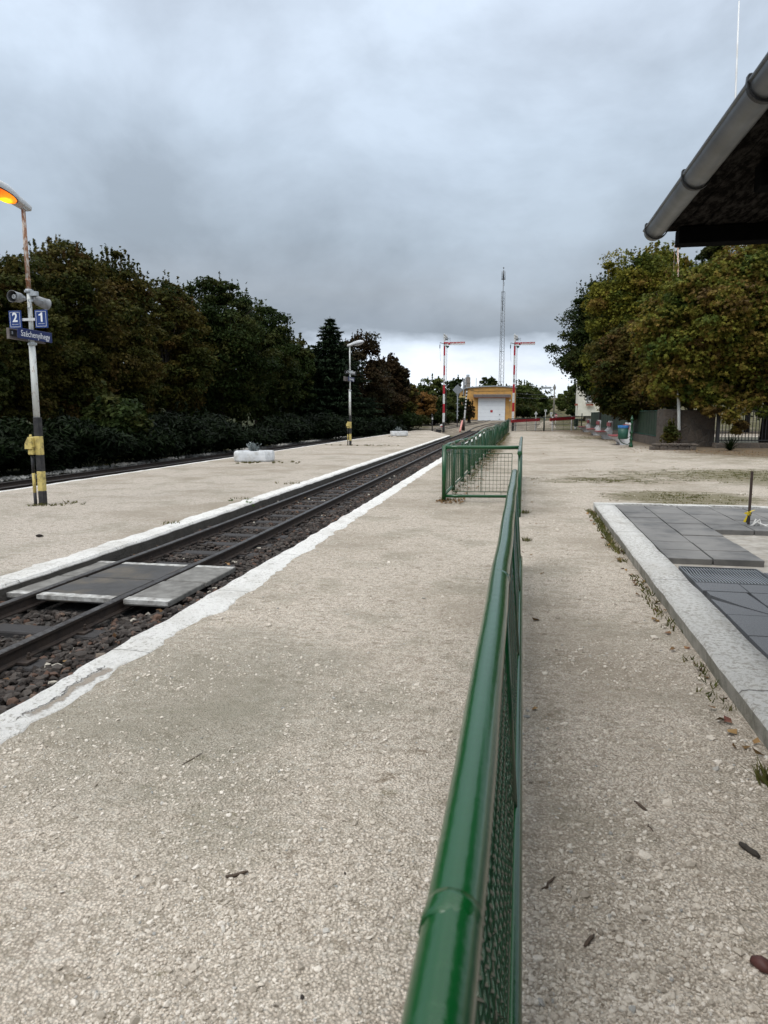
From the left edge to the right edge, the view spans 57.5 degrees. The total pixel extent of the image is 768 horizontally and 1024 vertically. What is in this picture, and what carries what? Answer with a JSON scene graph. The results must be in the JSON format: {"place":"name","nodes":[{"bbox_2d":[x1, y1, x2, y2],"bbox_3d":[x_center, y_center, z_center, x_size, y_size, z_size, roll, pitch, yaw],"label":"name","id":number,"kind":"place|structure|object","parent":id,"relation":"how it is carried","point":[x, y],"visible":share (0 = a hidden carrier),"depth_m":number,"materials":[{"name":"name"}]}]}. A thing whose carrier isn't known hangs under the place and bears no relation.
{"place":"outdoors","nodes":[
{"label":"outdoors","id":0,"kind":"place"},
{"bbox_2d":[0,398,761,482],"bbox_3d":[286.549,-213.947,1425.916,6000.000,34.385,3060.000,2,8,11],"label":"ground","id":1,"kind":"structure","parent":0,"point":[451,432],"depth_m":75.50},
{"bbox_2d":[0,301,25,410],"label":"broadleaf tree","id":2,"kind":"object","parent":1,"relation":"on","point":[4,365],"visible":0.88,"depth_m":21.52,"materials":[{"name":"green plant"}]},
{"bbox_2d":[0,416,30,473],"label":"hedge bush","id":3,"kind":"object","parent":1,"relation":"on","point":[10,442],"visible":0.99,"depth_m":18.34,"materials":[{"name":"green plant"}]},
{"bbox_2d":[1,415,78,474],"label":"hedge bush","id":4,"kind":"object","parent":1,"relation":"on","point":[58,450],"visible":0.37,"depth_m":19.61,"materials":[{"name":"green plant"}]},
{"bbox_2d":[0,251,81,429],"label":"broadleaf tree","id":5,"kind":"object","parent":1,"relation":"on","point":[12,277],"visible":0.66,"depth_m":23.67,"materials":[{"name":"green plant"}]},
{"bbox_2d":[21,234,144,418],"bbox_3d":[-12.614,-6.506,27.728,6.024,8.633,5.374,4,9,24],"label":"broadleaf tree","id":6,"kind":"object","parent":1,"relation":"on","point":[72,285],"visible":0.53,"depth_m":26.97,"materials":[{"name":"green plant"}]},
{"bbox_2d":[42,406,140,468],"bbox_3d":[-9.403,-2.316,21.784,3.433,1.974,3.167,-4,9,-25],"label":"hedge bush","id":7,"kind":"object","parent":1,"relation":"on","point":[93,441],"visible":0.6,"depth_m":21.07,"materials":[{"name":"green plant"}]},
{"bbox_2d":[79,380,154,462],"bbox_3d":[-9.268,-3.089,24.148,2.835,2.845,2.585,-1,8,-8],"label":"hedge bush","id":8,"kind":"object","parent":1,"relation":"on","point":[128,416],"visible":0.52,"depth_m":23.52,"materials":[{"name":"green plant"}]},
{"bbox_2d":[71,243,169,411],"bbox_3d":[-11.937,-7.156,31.029,4.496,9.008,4.396,0,8,-1],"label":"broadleaf tree","id":9,"kind":"object","parent":1,"relation":"on","point":[141,340],"visible":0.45,"depth_m":30.17,"materials":[{"name":"green plant"}]},
{"bbox_2d":[100,418,185,461],"bbox_3d":[-8.700,-2.608,24.570,3.198,1.784,3.276,4,9,24],"label":"hedge bush","id":10,"kind":"object","parent":1,"relation":"on","point":[158,442],"visible":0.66,"depth_m":24.02,"materials":[{"name":"green plant"}]},
{"bbox_2d":[123,270,219,418],"bbox_3d":[-11.451,-7.994,36.846,5.294,9.057,5.336,7,11,41],"label":"broadleaf tree","id":11,"kind":"object","parent":1,"relation":"on","point":[183,369],"visible":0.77,"depth_m":36.01,"materials":[{"name":"green plant"}]},
{"bbox_2d":[0,436,348,481],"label":"pale ballast","id":12,"kind":"structure","parent":1,"relation":"on","point":[57,472],"depth_m":23.30,"materials":[{"name":"gravel"}]},
{"bbox_2d":[0,482,350,705],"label":"ballast bed","id":13,"kind":"object","parent":1,"relation":"on","point":[73,607],"depth_m":6.49,"materials":[{"name":"grey gravel"}]},
{"bbox_2d":[0,431,483,713],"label":"ballast stones","id":14,"kind":"object","parent":13,"relation":"on","point":[123,629],"visible":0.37,"depth_m":6.21,"materials":[{"name":"grey gravel"}]},
{"bbox_2d":[0,412,561,672],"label":"railway track","id":15,"kind":"structure","parent":13,"relation":"on","point":[15,656],"depth_m":8.36,"materials":[{"name":"brown metal"}]},
{"bbox_2d":[6,576,73,598],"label":"crossing slab","id":16,"kind":"structure","parent":15,"relation":"on","point":[30,588],"depth_m":6.65,"materials":[{"name":"concrete"}]},
{"bbox_2d":[61,561,115,575],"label":"crossing slab","id":17,"kind":"structure","parent":15,"relation":"on","point":[98,564],"depth_m":7.45,"materials":[{"name":"concrete"}]},
{"bbox_2d":[36,577,152,603],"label":"crossing slab","id":18,"kind":"structure","parent":15,"relation":"on","point":[93,590],"depth_m":6.51,"materials":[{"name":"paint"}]},
{"bbox_2d":[88,562,187,580],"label":"crossing slab","id":19,"kind":"structure","parent":15,"relation":"on","point":[140,571],"depth_m":7.32,"materials":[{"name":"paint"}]},
{"bbox_2d":[123,581,204,607],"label":"crossing slab","id":20,"kind":"structure","parent":15,"relation":"on","point":[166,594],"depth_m":6.37,"materials":[{"name":"concrete"}]},
{"bbox_2d":[167,565,235,586],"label":"crossing slab","id":21,"kind":"structure","parent":15,"relation":"on","point":[206,575],"depth_m":7.17,"materials":[{"name":"concrete"}]},
{"bbox_2d":[148,401,220,455],"bbox_3d":[-8.274,-3.265,27.633,3.368,2.238,3.929,-4,9,-26],"label":"hedge bush","id":22,"kind":"object","parent":1,"relation":"on","point":[196,433],"visible":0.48,"depth_m":27.10,"materials":[{"name":"green plant"}]},
{"bbox_2d":[165,328,230,418],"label":"broadleaf tree","id":23,"kind":"object","parent":1,"relation":"on","point":[188,411],"visible":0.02,"depth_m":50.07,"materials":[{"name":"green plant"}]},
{"bbox_2d":[0,430,446,575],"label":"island platform","id":24,"kind":"structure","parent":1,"relation":"on","point":[118,507],"depth_m":13.49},
{"bbox_2d":[0,180,51,504],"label":"lamp post","id":25,"kind":"object","parent":24,"relation":"on","point":[32,337],"visible":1,"depth_m":11.70,"materials":[{"name":"white metal"}]},
{"bbox_2d":[0,434,387,491],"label":"island far edge","id":26,"kind":"object","parent":24,"relation":"attached to","point":[154,468],"visible":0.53,"depth_m":19.07,"materials":[{"name":"concrete"}]},
{"bbox_2d":[0,435,450,600],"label":"island edge","id":27,"kind":"object","parent":24,"relation":"attached to","point":[118,550],"visible":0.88,"depth_m":9.29,"materials":[{"name":"white concrete"}]},
{"bbox_2d":[234,450,274,461],"bbox_3d":[-4.331,-1.878,23.405,1.280,0.350,0.920,0,8,0],"label":"planter","id":28,"kind":"object","parent":24,"relation":"on","point":[254,456],"visible":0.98,"depth_m":22.97,"materials":[{"name":"concrete"}]},
{"bbox_2d":[343,340,363,444],"bbox_3d":[-1.733,-5.853,34.769,1.356,5.282,0.894,-7,10,-40],"label":"lamp post","id":29,"kind":"object","parent":24,"relation":"on","point":[349,379],"visible":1,"depth_m":34.85,"materials":[{"name":"metal"}]},
{"bbox_2d":[164,271,286,421],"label":"broadleaf tree","id":30,"kind":"object","parent":1,"relation":"on","point":[235,336],"visible":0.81,"depth_m":40.57,"materials":[{"name":"green plant"}]},
{"bbox_2d":[191,403,259,452],"bbox_3d":[-7.489,-3.669,30.570,3.952,2.226,3.558,2,8,11],"label":"hedge bush","id":31,"kind":"object","parent":1,"relation":"on","point":[233,436],"visible":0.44,"depth_m":29.86,"materials":[{"name":"green plant"}]},
{"bbox_2d":[239,421,287,446],"bbox_3d":[-6.771,-3.967,35.613,3.536,1.439,4.061,1,8,10],"label":"hedge bush","id":32,"kind":"object","parent":1,"relation":"on","point":[269,436],"visible":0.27,"depth_m":35.08,"materials":[{"name":"green plant"}]},
{"bbox_2d":[223,299,309,421],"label":"broadleaf tree","id":33,"kind":"object","parent":1,"relation":"on","point":[276,336],"visible":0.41,"depth_m":46.83,"materials":[{"name":"green plant"}]},
{"bbox_2d":[246,398,315,442],"bbox_3d":[-5.738,-5.232,40.288,4.094,2.645,4.330,2,8,15],"label":"hedge bush","id":34,"kind":"object","parent":1,"relation":"on","point":[294,428],"visible":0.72,"depth_m":39.27,"materials":[{"name":"green plant"}]},
{"bbox_2d":[265,332,317,417],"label":"broadleaf tree","id":35,"kind":"object","parent":1,"relation":"on","point":[303,359],"visible":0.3,"depth_m":51.79,"materials":[{"name":"green plant"}]},
{"bbox_2d":[297,402,354,439],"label":"hedge bush","id":36,"kind":"object","parent":1,"relation":"on","point":[327,426],"visible":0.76,"depth_m":45.00,"materials":[{"name":"green plant"}]},
{"bbox_2d":[302,318,393,437],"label":"spruce tree","id":37,"kind":"object","parent":1,"relation":"on","point":[331,359],"visible":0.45,"depth_m":54.35,"materials":[{"name":"green plant"}]},
{"bbox_2d":[335,400,387,436],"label":"hedge bush","id":38,"kind":"object","parent":1,"relation":"on","point":[362,427],"visible":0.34,"depth_m":52.19,"materials":[{"name":"green plant"}]},
{"bbox_2d":[337,328,399,416],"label":"broadleaf tree","id":39,"kind":"object","parent":1,"relation":"on","point":[373,369],"visible":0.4,"depth_m":60.27,"materials":[{"name":"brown plant"}]},
{"bbox_2d":[369,405,405,433],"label":"hedge bush","id":40,"kind":"object","parent":1,"relation":"on","point":[391,425],"visible":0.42,"depth_m":58.76,"materials":[{"name":"green plant"}]},
{"bbox_2d":[367,352,410,417],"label":"broadleaf tree","id":41,"kind":"object","parent":1,"relation":"on","point":[397,370],"visible":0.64,"depth_m":67.29,"materials":[{"name":"green plant"}]},
{"bbox_2d":[376,407,431,429],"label":"shrub","id":42,"kind":"object","parent":1,"relation":"on","point":[410,420],"visible":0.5,"depth_m":71.23,"materials":[{"name":"green plant"}]},
{"bbox_2d":[391,378,419,413],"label":"broadleaf tree","id":43,"kind":"object","parent":1,"relation":"on","point":[411,404],"visible":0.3,"depth_m":73.57,"materials":[{"name":"green plant"}]},
{"bbox_2d":[415,391,437,425],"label":"shrub","id":44,"kind":"object","parent":1,"relation":"on","point":[426,402],"visible":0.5,"depth_m":81.75,"materials":[{"name":"orange plant"}]},
{"bbox_2d":[420,374,451,408],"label":"broadleaf tree","id":45,"kind":"object","parent":1,"relation":"on","point":[436,385],"visible":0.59,"depth_m":112.25,"materials":[{"name":"green plant"}]},
{"bbox_2d":[422,405,456,424],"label":"shrub","id":46,"kind":"object","parent":1,"relation":"on","point":[438,415],"visible":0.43,"depth_m":83.15,"materials":[{"name":"green plant"}]},
{"bbox_2d":[440,334,464,432],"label":"semaphore signal","id":47,"kind":"object","parent":1,"relation":"on","point":[444,398],"visible":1,"depth_m":63.36,"materials":[{"name":"red paint"}]},
{"bbox_2d":[445,375,462,396],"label":"broadleaf tree","id":48,"kind":"object","parent":1,"relation":"on","point":[453,383],"visible":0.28,"depth_m":123.89,"materials":[{"name":"green plant"}]},
{"bbox_2d":[442,395,471,422],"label":"shrub","id":49,"kind":"object","parent":1,"relation":"on","point":[452,406],"visible":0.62,"depth_m":89.07,"materials":[{"name":"green plant"}]},
{"bbox_2d":[453,385,462,426],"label":"diamond sign","id":50,"kind":"object","parent":1,"relation":"on","point":[457,389],"visible":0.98,"depth_m":77.13,"materials":[{"name":"metal"}]},
{"bbox_2d":[459,389,467,430],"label":"striped post","id":51,"kind":"object","parent":1,"relation":"on","point":[463,424],"visible":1,"depth_m":69.06,"materials":[{"name":"metal"}]},
{"bbox_2d":[465,399,475,422],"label":"shrub","id":52,"kind":"object","parent":1,"relation":"on","point":[469,408],"visible":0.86,"depth_m":89.87,"materials":[{"name":"green plant"}]},
{"bbox_2d":[459,375,516,420],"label":"engine shed","id":53,"kind":"structure","parent":1,"relation":"on","point":[492,403],"depth_m":97.43,"materials":[{"name":"yellow paint"}]},
{"bbox_2d":[478,398,504,419],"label":"door","id":54,"kind":"structure","parent":53,"relation":"in","point":[488,408],"depth_m":97.51,"materials":[{"name":"white paint"}]},
{"bbox_2d":[478,376,498,385],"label":"broadleaf tree","id":55,"kind":"object","parent":1,"relation":"on","point":[491,381],"visible":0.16,"depth_m":124.17,"materials":[{"name":"green plant"}]},
{"bbox_2d":[499,267,505,385],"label":"radio mast","id":56,"kind":"object","parent":1,"relation":"on","point":[502,300],"visible":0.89,"depth_m":152.16,"materials":[{"name":"metal"}]},
{"bbox_2d":[516,379,541,405],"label":"broadleaf tree","id":57,"kind":"object","parent":1,"relation":"on","point":[524,391],"visible":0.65,"depth_m":118.01,"materials":[{"name":"green plant"}]},
{"bbox_2d":[515,399,543,417],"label":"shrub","id":58,"kind":"object","parent":1,"relation":"on","point":[524,410],"visible":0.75,"depth_m":101.21,"materials":[{"name":"green plant"}]},
{"bbox_2d":[516,384,555,416],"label":"telegraph pole","id":59,"kind":"object","parent":1,"relation":"on","point":[554,387],"visible":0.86,"depth_m":109.42,"materials":[{"name":"grey wood"}]},
{"bbox_2d":[529,387,549,407],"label":"broadleaf tree","id":60,"kind":"object","parent":1,"relation":"on","point":[543,401],"visible":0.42,"depth_m":126.07,"materials":[{"name":"green plant"}]},
{"bbox_2d":[552,393,566,410],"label":"broadleaf tree","id":61,"kind":"object","parent":1,"relation":"on","point":[560,407],"visible":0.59,"depth_m":146.10,"materials":[{"name":"green plant"}]},
{"bbox_2d":[559,385,575,409],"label":"broadleaf tree","id":62,"kind":"object","parent":1,"relation":"on","point":[567,400],"visible":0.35,"depth_m":131.65,"materials":[{"name":"green plant"}]},
{"bbox_2d":[575,382,599,420],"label":"cream house","id":63,"kind":"structure","parent":1,"relation":"on","point":[584,408],"depth_m":92.99,"materials":[{"name":"paint"}]},
{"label":"far ballast bed","id":64,"kind":"structure","parent":1,"relation":"on","visible":0},
{"bbox_2d":[0,420,489,490],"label":"railway track","id":65,"kind":"structure","parent":64,"relation":"on","point":[16,484],"depth_m":21.89,"materials":[{"name":"brown metal"}]},
{"bbox_2d":[0,430,767,1023],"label":"gravel yard","id":66,"kind":"structure","parent":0,"point":[230,704],"depth_m":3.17,"materials":[{"name":"beige gravel"}]},
{"bbox_2d":[0,434,480,744],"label":"platform edge","id":67,"kind":"object","parent":66,"relation":"attached to","point":[56,697],"visible":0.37,"depth_m":4.94,"materials":[{"name":"white concrete"}]},
{"bbox_2d":[4,442,767,755],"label":"fallen leaves","id":68,"kind":"object","parent":66,"relation":"on","point":[734,731],"visible":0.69,"depth_m":6.39,"materials":[{"name":"plant"}]},
{"bbox_2d":[27,433,767,786],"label":"grass tufts","id":69,"kind":"object","parent":66,"relation":"on","point":[611,543],"visible":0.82,"depth_m":10.58,"materials":[{"name":"green plant"}]},
{"bbox_2d":[400,469,522,1023],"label":"railing","id":70,"kind":"object","parent":66,"relation":"on","point":[467,966],"visible":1,"depth_m":1.24,"materials":[{"name":"green metal"}]},
{"bbox_2d":[442,419,518,501],"bbox_3d":[6.685,-4.162,37.302,1.371,1.232,51.385,2,8,11],"label":"railing","id":71,"kind":"object","parent":66,"relation":"on","point":[484,443],"visible":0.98,"depth_m":13.84,"materials":[{"name":"green metal"}]},
{"bbox_2d":[517,436,522,516],"bbox_3d":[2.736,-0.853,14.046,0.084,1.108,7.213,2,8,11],"label":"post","id":72,"kind":"object","parent":66,"relation":"on","point":[519,453],"visible":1,"depth_m":10.60,"materials":[{"name":"metal"}]},
{"bbox_2d":[510,334,534,430],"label":"semaphore signal","id":73,"kind":"object","parent":66,"relation":"on","point":[515,343],"visible":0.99,"depth_m":64.71,"materials":[{"name":"red paint"}]},
{"bbox_2d":[511,418,539,430],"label":"barrier","id":74,"kind":"object","parent":66,"relation":"on","point":[526,420],"visible":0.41,"depth_m":66.38,"materials":[{"name":"metal"}]},
{"bbox_2d":[508,414,583,430],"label":"fence","id":75,"kind":"structure","parent":66,"relation":"on","point":[544,422],"depth_m":65.53,"materials":[{"name":"grey metal"}]},
{"bbox_2d":[549,417,574,430],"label":"barrier","id":76,"kind":"object","parent":66,"relation":"on","point":[552,419],"visible":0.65,"depth_m":66.21,"materials":[{"name":"metal"}]},
{"bbox_2d":[543,272,615,419],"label":"broadleaf tree","id":77,"kind":"object","parent":66,"relation":"on","point":[578,336],"visible":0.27,"depth_m":59.08,"materials":[{"name":"green plant"}]},
{"bbox_2d":[586,420,600,434],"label":"bench","id":78,"kind":"object","parent":66,"relation":"on","point":[596,428],"visible":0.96,"depth_m":51.87,"materials":[{"name":"concrete"}]},
{"bbox_2d":[595,421,612,438],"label":"bench","id":79,"kind":"object","parent":66,"relation":"on","point":[606,432],"visible":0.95,"depth_m":44.10,"materials":[{"name":"concrete"}]},
{"bbox_2d":[590,410,659,444],"bbox_3d":[16.981,-6.484,51.535,0.384,1.799,36.501,2,8,11],"label":"sheet fence","id":80,"kind":"object","parent":66,"relation":"on","point":[644,426],"visible":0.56,"depth_m":39.99,"materials":[{"name":"green metal"}]},
{"bbox_2d":[618,415,633,446],"bbox_3d":[11.470,-3.804,33.228,0.762,1.550,0.524,0,8,0],"label":"litter bin","id":81,"kind":"object","parent":66,"relation":"on","point":[622,431],"visible":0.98,"depth_m":33.11,"materials":[{"name":"metal"}]},
{"bbox_2d":[581,315,671,423],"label":"broadleaf tree","id":82,"kind":"object","parent":66,"relation":"on","point":[616,367],"visible":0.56,"depth_m":40.73,"materials":[{"name":"green plant"}]},
{"bbox_2d":[576,246,683,411],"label":"broadleaf tree","id":83,"kind":"object","parent":66,"relation":"on","point":[620,294],"visible":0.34,"depth_m":48.60,"materials":[{"name":"green plant"}]},
{"bbox_2d":[637,240,694,274],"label":"broadleaf tree","id":84,"kind":"object","parent":66,"relation":"on","point":[670,256],"visible":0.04,"depth_m":52.20,"materials":[{"name":"green plant"}]},
{"bbox_2d":[659,418,681,442],"bbox_3d":[13.157,-3.547,32.098,0.979,1.561,1.080,3,9,21],"label":"shrub","id":85,"kind":"object","parent":66,"relation":"on","point":[670,433],"visible":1,"depth_m":31.94,"materials":[{"name":"green plant"}]},
{"bbox_2d":[649,443,698,449],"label":"planting bed wall","id":86,"kind":"structure","parent":66,"relation":"on","point":[672,446],"depth_m":30.62,"materials":[{"name":"stone"}]},
{"bbox_2d":[673,245,684,442],"bbox_3d":[14.258,-8.229,33.791,0.397,10.060,3.159,2,8,11],"label":"pipe pole","id":87,"kind":"object","parent":66,"relation":"on","point":[678,417],"visible":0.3,"depth_m":33.12,"materials":[{"name":"metal"}]},
{"bbox_2d":[593,502,767,510],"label":"terrace end curb","id":88,"kind":"structure","parent":66,"relation":"on","point":[684,505],"depth_m":11.06,"materials":[{"name":"concrete"}]},
{"bbox_2d":[594,504,767,749],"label":"terrace curb","id":89,"kind":"structure","parent":66,"relation":"on","point":[734,659],"depth_m":4.77,"materials":[{"name":"concrete"}]},
{"bbox_2d":[656,409,715,446],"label":"wall","id":90,"kind":"structure","parent":66,"relation":"on","point":[697,427],"depth_m":33.56,"materials":[{"name":"grey concrete"}]},
{"bbox_2d":[624,253,767,410],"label":"broadleaf tree","id":91,"kind":"object","parent":66,"relation":"on","point":[683,321],"visible":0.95,"depth_m":31.98,"materials":[{"name":"green plant"}]},
{"bbox_2d":[643,52,767,247],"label":"station building","id":92,"kind":"structure","parent":66,"relation":"on","point":[717,195],"depth_m":3.84,"materials":[{"name":"metal"}]},
{"bbox_2d":[734,1,739,98],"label":"lightning rod","id":93,"kind":"object","parent":92,"relation":"attached to","point":[737,51],"visible":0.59,"depth_m":4.29,"materials":[{"name":"white paint"}]},
{"bbox_2d":[645,244,767,442],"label":"broadleaf tree","id":94,"kind":"object","parent":66,"relation":"on","point":[751,262],"visible":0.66,"depth_m":32.21,"materials":[{"name":"green plant"}]},
{"bbox_2d":[694,245,741,265],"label":"broadleaf tree","id":95,"kind":"object","parent":66,"relation":"on","point":[707,252],"visible":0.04,"depth_m":54.85,"materials":[{"name":"green plant"}]},
{"bbox_2d":[674,535,767,572],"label":"terrace bed","id":96,"kind":"object","parent":66,"relation":"on","point":[757,546],"depth_m":7.93,"materials":[{"name":"concrete"}]},
{"bbox_2d":[615,505,767,566],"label":"grey paving","id":97,"kind":"structure","parent":96,"relation":"on","point":[683,535],"depth_m":8.76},
{"bbox_2d":[678,566,767,585],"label":"foot grate","id":98,"kind":"object","parent":96,"relation":"in","point":[693,575],"visible":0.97,"depth_m":6.41,"materials":[{"name":"metal"}]},
{"bbox_2d":[694,573,767,658],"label":"dark paving","id":99,"kind":"structure","parent":96,"relation":"on","point":[742,609],"depth_m":5.30,"materials":[{"name":"tile"}]},
{"bbox_2d":[743,471,753,523],"bbox_3d":[4.802,-0.158,9.184,0.140,0.753,0.056,2,8,11],"label":"marker bar","id":100,"kind":"object","parent":96,"relation":"on","point":[747,518],"visible":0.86,"depth_m":9.19,"materials":[{"name":"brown metal"}]},
{"bbox_2d":[714,435,740,450],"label":"strappy plant","id":101,"kind":"object","parent":66,"relation":"on","point":[730,445],"visible":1,"depth_m":30.03,"materials":[{"name":"green plant"}]},
{"bbox_2d":[712,408,767,447],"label":"iron fence","id":102,"kind":"object","parent":66,"relation":"on","point":[742,445],"visible":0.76,"depth_m":32.41,"materials":[{"name":"black metal"}]},
{"bbox_2d":[738,841,760,857],"bbox_3d":[1.305,1.206,2.497,0.022,0.022,0.087,-3,9,-21],"label":"stick","id":103,"kind":"object","parent":66,"relation":"on","point":[749,849],"visible":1,"depth_m":2.49,"materials":[{"name":"wood"}]},
{"bbox_2d":[750,955,767,973],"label":"fallen leaf","id":104,"kind":"object","parent":66,"relation":"on","point":[759,963],"visible":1,"depth_m":1.96,"materials":[{"name":"plant"}]},
{"bbox_2d":[0,0,767,397],"label":"sky","id":105,"kind":"structure","parent":0,"point":[379,166],"materials":[{"name":"grey"}]},
{"bbox_2d":[608,422,630,444],"bbox_3d":[12.155,-4.050,36.114,0.960,1.140,2.000,2,8,11],"label":"bench","id":106,"kind":"object","parent":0,"point":[616,439],"visible":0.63,"depth_m":35.50,"materials":[{"name":"white concrete"}]},
{"bbox_2d":[714,437,757,442],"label":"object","id":107,"kind":"structure","parent":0,"point":[743,438],"depth_m":43.26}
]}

